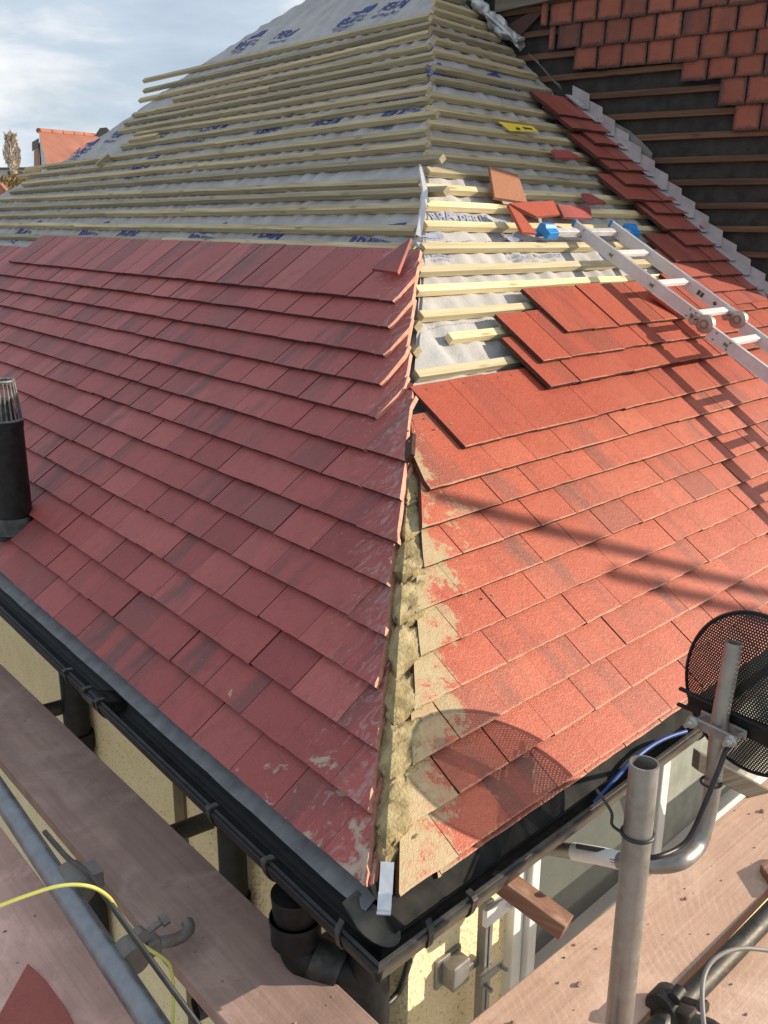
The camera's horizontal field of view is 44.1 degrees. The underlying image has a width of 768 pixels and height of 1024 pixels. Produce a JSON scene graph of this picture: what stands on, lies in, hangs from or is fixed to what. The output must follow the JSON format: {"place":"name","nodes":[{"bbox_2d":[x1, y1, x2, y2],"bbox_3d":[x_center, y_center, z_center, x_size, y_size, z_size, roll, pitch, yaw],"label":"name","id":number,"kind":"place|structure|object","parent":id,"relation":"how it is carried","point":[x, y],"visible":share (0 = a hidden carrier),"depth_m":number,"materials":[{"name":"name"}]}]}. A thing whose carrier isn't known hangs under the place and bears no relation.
{"place":"outdoors","nodes":[
{"label":"outdoors","id":0,"kind":"place"},
{"bbox_2d":[0,183,8,194],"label":"roof ridge","id":1,"kind":"structure","parent":0,"point":[3,188],"depth_m":12.00,"materials":[{"name":"tile"}]},
{"bbox_2d":[0,167,28,180],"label":"grey building","id":2,"kind":"structure","parent":0,"point":[4,170],"depth_m":47.20,"materials":[{"name":"grey"}]},
{"bbox_2d":[8,171,38,181],"bbox_3d":[-6.685,-4.320,18.597,1.118,4.530,1.143,-13,21,-37],"label":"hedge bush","id":3,"kind":"object","parent":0,"point":[17,173],"visible":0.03,"depth_m":17.73,"materials":[{"name":"brown plant"}]},
{"bbox_2d":[32,128,98,171],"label":"house","id":4,"kind":"structure","parent":0,"point":[53,146],"depth_m":26.61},
{"bbox_2d":[0,0,304,166],"label":"sky","id":5,"kind":"structure","parent":0,"point":[68,65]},
{"label":"ground","id":6,"kind":"structure","parent":0,"visible":0},
{"bbox_2d":[0,174,21,189],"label":"hedge bush","id":7,"kind":"object","parent":6,"relation":"on","point":[9,182],"visible":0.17,"depth_m":13.90,"materials":[{"name":"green plant"}]},
{"bbox_2d":[2,129,20,182],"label":"poplar tree","id":8,"kind":"object","parent":6,"relation":"on","point":[12,151],"visible":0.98,"depth_m":41.82,"materials":[{"name":"brown plant"}]},
{"bbox_2d":[0,616,325,1023],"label":"rendered wall","id":9,"kind":"structure","parent":6,"relation":"on","point":[28,667],"depth_m":2.87,"materials":[{"name":"beige paint"}]},
{"bbox_2d":[43,699,61,715],"bbox_3d":[-1.097,0.622,2.860,0.371,0.046,0.046,-11,20,-34],"label":"window","id":10,"kind":"structure","parent":9,"relation":"attached to","point":[54,708],"depth_m":2.90,"materials":[{"name":"black glass"}]},
{"bbox_2d":[0,827,133,1023],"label":"scaffold board","id":11,"kind":"object","parent":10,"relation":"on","point":[46,944],"depth_m":1.87,"materials":[{"name":"brown wood"}]},
{"bbox_2d":[0,964,73,1023],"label":"tile offcut","id":12,"kind":"object","parent":11,"relation":"on","point":[33,998],"visible":1,"depth_m":1.73,"materials":[{"name":"red ceramic"}]},
{"bbox_2d":[58,672,109,933],"bbox_3d":[-0.960,1.555,3.216,0.095,2.300,0.096,-13,21,-37],"label":"soil pipe","id":13,"kind":"object","parent":9,"relation":"attached to","point":[76,713],"visible":0.29,"depth_m":2.91,"materials":[{"name":"black plastic"}]},
{"bbox_2d":[76,813,214,860],"bbox_3d":[-0.547,0.795,2.304,0.441,0.046,0.046,-11,21,-34],"label":"scaffold tube","id":14,"kind":"object","parent":9,"relation":"attached to","point":[192,826],"visible":0.12,"depth_m":2.34,"materials":[{"name":"black metal"}]},
{"bbox_2d":[217,828,251,902],"bbox_3d":[-0.360,1.776,2.500,0.078,2.300,0.079,-13,21,-37],"label":"soil pipe","id":15,"kind":"object","parent":9,"relation":"attached to","point":[232,861],"visible":0.09,"depth_m":2.18,"materials":[{"name":"black plastic"}]},
{"bbox_2d":[269,883,389,1023],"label":"downpipe","id":16,"kind":"object","parent":9,"relation":"attached to","point":[302,947],"visible":0.74,"depth_m":1.75,"materials":[{"name":"black plastic"}]},
{"bbox_2d":[0,0,767,947],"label":"hipped roof","id":17,"kind":"structure","parent":9,"relation":"on","point":[328,554],"depth_m":2.81,"materials":[{"name":"red tile"}]},
{"bbox_2d":[0,377,33,541],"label":"flue pipe","id":18,"kind":"object","parent":17,"relation":"on","point":[16,518],"visible":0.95,"depth_m":3.12,"materials":[{"name":"black plastic"}]},
{"bbox_2d":[95,127,109,136],"bbox_3d":[-2.692,-3.625,9.070,0.134,0.108,0.183,-3,17,-10],"label":"roof vent","id":19,"kind":"object","parent":17,"relation":"attached to","point":[102,131],"visible":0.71,"depth_m":9.00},
{"bbox_2d":[0,588,382,982],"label":"rain gutter","id":20,"kind":"object","parent":17,"relation":"attached to","point":[304,885],"visible":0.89,"depth_m":1.98,"materials":[{"name":"black plastic"}]},
{"bbox_2d":[371,238,412,274],"bbox_3d":[0.044,-0.789,2.923,0.118,0.106,0.135,-13,21,-37],"label":"roof tile","id":21,"kind":"object","parent":17,"relation":"on","point":[393,261],"visible":1,"depth_m":2.92,"materials":[{"name":"red concrete"}]},
{"bbox_2d":[488,166,526,202],"bbox_3d":[0.443,-1.199,3.479,0.208,0.134,0.109,-13,21,-37],"label":"roof tile","id":22,"kind":"object","parent":17,"relation":"on","point":[506,186],"visible":0.91,"depth_m":3.47,"materials":[{"name":"orange ceramic"}]},
{"bbox_2d":[499,122,538,131],"bbox_3d":[0.565,-1.590,3.930,0.040,0.037,0.247,17,23,42],"label":"packing label","id":23,"kind":"object","parent":17,"relation":"on","point":[515,127],"visible":1,"depth_m":3.92,"materials":[{"name":"yellow paper"}]},
{"bbox_2d":[507,204,536,234],"bbox_3d":[0.476,-1.032,3.350,0.080,0.104,0.113,-13,21,-37],"label":"roof tile","id":24,"kind":"object","parent":17,"relation":"on","point":[524,226],"visible":1,"depth_m":3.34,"materials":[{"name":"ceramic"}]},
{"bbox_2d":[496,876,572,939],"bbox_3d":[0.262,0.729,1.806,0.199,0.093,0.040,12,20,33],"label":"timber prop","id":25,"kind":"object","parent":17,"relation":"attached to","point":[538,907],"visible":0.56,"depth_m":1.78,"materials":[{"name":"brown wood"}]},
{"bbox_2d":[509,201,559,218],"bbox_3d":[0.567,-1.120,3.509,0.062,0.068,0.294,15,22,39],"label":"roof tile","id":26,"kind":"object","parent":17,"relation":"on","point":[540,209],"visible":0.87,"depth_m":3.50,"materials":[{"name":"ceramic"}]},
{"bbox_2d":[551,149,582,159],"bbox_3d":[0.767,-1.504,3.997,0.043,0.044,0.195,16,23,41],"label":"tile offcut","id":27,"kind":"object","parent":17,"relation":"on","point":[564,154],"visible":1,"depth_m":3.98,"materials":[{"name":"red concrete"}]},
{"bbox_2d":[378,666,767,979],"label":"rain gutter","id":28,"kind":"object","parent":17,"relation":"attached to","point":[427,928],"visible":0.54,"depth_m":1.77,"materials":[{"name":"black plastic"}]},
{"bbox_2d":[442,824,561,909],"bbox_3d":[0.202,0.688,1.772,0.044,0.012,0.519,16,23,42],"label":"grit","id":29,"kind":"object","parent":28,"relation":"on","point":[496,872],"visible":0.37,"depth_m":1.79,"materials":[{"name":"stone"}]},
{"bbox_2d":[591,729,687,803],"bbox_3d":[0.558,0.551,2.072,0.324,0.066,0.023,-13,21,-37],"label":"blue hose","id":30,"kind":"object","parent":28,"relation":"in","point":[613,781],"visible":0.84,"depth_m":2.07,"materials":[{"name":"blue plastic"}]},
{"bbox_2d":[556,204,591,219],"bbox_3d":[0.746,-1.166,3.685,0.238,0.058,0.059,-15,23,-42],"label":"roof tile","id":31,"kind":"object","parent":17,"relation":"on","point":[573,212],"visible":0.87,"depth_m":3.66,"materials":[{"name":"red concrete"}]},
{"bbox_2d":[581,193,605,204],"bbox_3d":[0.850,-1.273,3.862,0.050,0.048,0.135,15,22,40],"label":"tile offcut","id":32,"kind":"object","parent":17,"relation":"on","point":[589,199],"visible":1,"depth_m":3.84,"materials":[{"name":"red concrete"}]},
{"bbox_2d":[535,219,767,383],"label":"ladder","id":33,"kind":"object","parent":17,"relation":"on","point":[703,321],"visible":0.99,"depth_m":3.46,"materials":[{"name":"metal"}]},
{"bbox_2d":[648,292,681,317],"bbox_3d":[1.051,-0.775,3.537,0.151,0.093,0.068,1,17,3],"label":"tile offcut","id":34,"kind":"object","parent":17,"relation":"on","point":[664,304],"visible":0.46,"depth_m":3.51,"materials":[{"name":"red tile"}]},
{"bbox_2d":[389,690,767,1023],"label":"rendered wall","id":35,"kind":"structure","parent":6,"relation":"on","point":[582,893],"depth_m":2.18,"materials":[{"name":"beige paint"}]},
{"bbox_2d":[191,932,334,1020],"bbox_3d":[-0.180,0.911,1.930,0.441,0.046,0.046,-11,21,-34],"label":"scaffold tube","id":36,"kind":"object","parent":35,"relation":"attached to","point":[199,1012],"visible":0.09,"depth_m":1.82,"materials":[{"name":"grey metal"}]},
{"bbox_2d":[389,957,412,1006],"bbox_3d":[-0.017,0.914,1.766,0.168,0.160,0.056,-13,21,-37],"label":"cable","id":37,"kind":"object","parent":35,"relation":"attached to","point":[395,995],"visible":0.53,"depth_m":1.81,"materials":[{"name":"black plastic"}]},
{"bbox_2d":[434,897,514,1019],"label":"electrical junction box","id":38,"kind":"structure","parent":35,"relation":"attached to","point":[455,966],"depth_m":1.89,"materials":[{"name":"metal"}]},
{"bbox_2d":[502,690,767,995],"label":"window","id":39,"kind":"structure","parent":35,"relation":"in","point":[586,891],"depth_m":2.30,"materials":[{"name":"glass"}]},
{"bbox_2d":[546,610,767,873],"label":"satellite dish","id":40,"kind":"object","parent":35,"relation":"attached to","point":[720,722],"visible":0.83,"depth_m":1.83,"materials":[{"name":"metal"}]},
{"bbox_2d":[576,716,767,860],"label":"cable","id":41,"kind":"object","parent":40,"relation":"attached to","point":[692,831],"visible":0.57,"depth_m":1.81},
{"bbox_2d":[699,775,722,788],"bbox_3d":[0.640,0.529,1.857,0.044,0.006,0.044,-13,21,-37],"label":"cable tie","id":42,"kind":"object","parent":40,"relation":"attached to","point":[707,786],"visible":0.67,"depth_m":1.84,"materials":[{"name":"black plastic"}]},
{"bbox_2d":[465,0,767,281],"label":"tile hung wall","id":43,"kind":"structure","parent":6,"relation":"on","point":[678,89],"depth_m":4.18,"materials":[{"name":"red tile"}]},
{"bbox_2d":[605,755,659,1023],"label":"scaffold tube","id":44,"kind":"object","parent":6,"relation":"on","point":[641,796],"visible":0.98,"depth_m":1.55,"materials":[{"name":"metal"}]},
{"bbox_2d":[595,789,655,844],"bbox_3d":[0.391,0.494,1.534,0.099,0.060,0.057,4,17,10],"label":"cable tie","id":45,"kind":"object","parent":44,"relation":"attached to","point":[626,838],"visible":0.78,"depth_m":1.52,"materials":[{"name":"black plastic"}]},
{"bbox_2d":[697,933,767,1023],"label":"scaffold board","id":46,"kind":"object","parent":44,"relation":"on","point":[744,993],"depth_m":1.82,"materials":[{"name":"brown wood"}]},
{"bbox_2d":[469,779,767,1023],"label":"scaffold board","id":47,"kind":"object","parent":46,"relation":"on","point":[728,906],"visible":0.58,"depth_m":1.93,"materials":[{"name":"brown wood"}]},
{"bbox_2d":[0,664,377,1023],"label":"scaffold board","id":48,"kind":"object","parent":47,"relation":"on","point":[83,799],"visible":1,"depth_m":2.02,"materials":[{"name":"brown wood"}]},
{"bbox_2d":[0,776,170,1023],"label":"scaffold tube","id":49,"kind":"object","parent":48,"relation":"on","point":[138,1002],"visible":0.95,"depth_m":1.81,"materials":[{"name":"grey metal"}]},
{"bbox_2d":[57,859,104,901],"bbox_3d":[-0.627,0.760,1.951,0.084,0.065,0.082,-13,21,-37],"label":"coupler","id":50,"kind":"object","parent":49,"relation":"attached to","point":[69,873],"visible":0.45,"depth_m":1.93,"materials":[{"name":"grey metal"}]},
{"bbox_2d":[0,883,174,1023],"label":"yellow cord","id":51,"kind":"object","parent":49,"relation":"on","point":[110,899],"visible":0.75,"depth_m":1.42,"materials":[{"name":"yellow plastic"}]},
{"bbox_2d":[42,830,201,1023],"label":"cable","id":52,"kind":"object","parent":51,"relation":"attached to","point":[147,955],"visible":0.96,"depth_m":1.46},
{"bbox_2d":[114,912,194,974],"bbox_3d":[-0.427,0.800,1.782,0.165,0.086,0.050,-13,21,-37],"label":"coupler","id":53,"kind":"object","parent":49,"relation":"attached to","point":[126,947],"visible":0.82,"depth_m":1.77,"materials":[{"name":"grey metal"}]},
{"bbox_2d":[5,705,332,1023],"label":"grit","id":54,"kind":"object","parent":48,"relation":"on","point":[194,951],"visible":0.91,"depth_m":1.82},
{"bbox_2d":[509,809,765,1023],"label":"grit","id":55,"kind":"object","parent":47,"relation":"on","point":[579,983],"visible":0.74,"depth_m":1.86,"materials":[{"name":"brown stone"}]},
{"bbox_2d":[692,748,767,797],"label":"timber rail","id":56,"kind":"object","parent":47,"relation":"on","point":[740,783],"visible":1,"depth_m":2.36,"materials":[{"name":"brown wood"}]},
{"bbox_2d":[760,861,767,882],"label":"timber block","id":57,"kind":"object","parent":47,"relation":"on","point":[764,869],"depth_m":2.10,"materials":[{"name":"brown wood"}]},
{"bbox_2d":[645,900,767,1023],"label":"scaffold tube","id":58,"kind":"object","parent":46,"relation":"on","point":[752,930],"visible":0.73,"depth_m":1.84,"materials":[{"name":"grey metal"}]},
{"bbox_2d":[645,982,719,1023],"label":"coupler","id":59,"kind":"object","parent":58,"relation":"attached to","point":[673,1000],"visible":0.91,"depth_m":1.71,"materials":[{"name":"grey metal"}]},
{"bbox_2d":[700,946,767,1023],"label":"cable","id":60,"kind":"object","parent":46,"relation":"on","point":[713,959],"visible":1,"depth_m":1.37,"materials":[{"name":"grey plastic"}]}
]}

